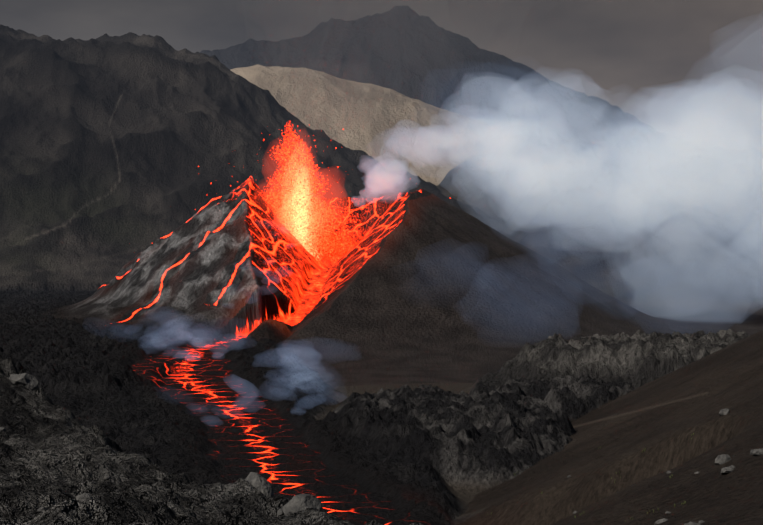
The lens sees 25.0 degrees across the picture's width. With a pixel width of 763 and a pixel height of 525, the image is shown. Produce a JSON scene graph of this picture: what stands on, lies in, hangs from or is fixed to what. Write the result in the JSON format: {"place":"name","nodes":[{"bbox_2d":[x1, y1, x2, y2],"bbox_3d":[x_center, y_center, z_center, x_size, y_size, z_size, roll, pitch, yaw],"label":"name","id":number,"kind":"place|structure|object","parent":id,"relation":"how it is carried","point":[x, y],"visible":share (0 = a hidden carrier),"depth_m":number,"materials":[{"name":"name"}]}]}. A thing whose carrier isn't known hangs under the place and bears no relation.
{"place":"outdoors","nodes":[
{"label":"outdoors","id":0,"kind":"place"},
{"bbox_2d":[0,5,762,524],"bbox_3d":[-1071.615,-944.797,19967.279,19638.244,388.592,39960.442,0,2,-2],"label":"mountain terrain","id":1,"kind":"structure","parent":0,"point":[440,411],"depth_m":918.44,"materials":[{"name":"black stone"}]},
{"bbox_2d":[152,121,450,262],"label":"lava fountain","id":2,"kind":"object","parent":1,"relation":"on","point":[310,236],"visible":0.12,"depth_m":1039.18,"materials":[{"name":"orange liquid"}]},
{"bbox_2d":[0,373,762,524],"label":"boulders","id":3,"kind":"object","parent":1,"relation":"on","point":[294,504],"visible":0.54,"depth_m":110.45,"materials":[{"name":"grey stone"}]},
{"bbox_2d":[491,433,693,520],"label":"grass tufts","id":4,"kind":"object","parent":1,"relation":"on","point":[684,502],"visible":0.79,"depth_m":309.61,"materials":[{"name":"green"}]},
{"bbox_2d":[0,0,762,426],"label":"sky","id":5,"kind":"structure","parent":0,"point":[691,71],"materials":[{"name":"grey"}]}
]}

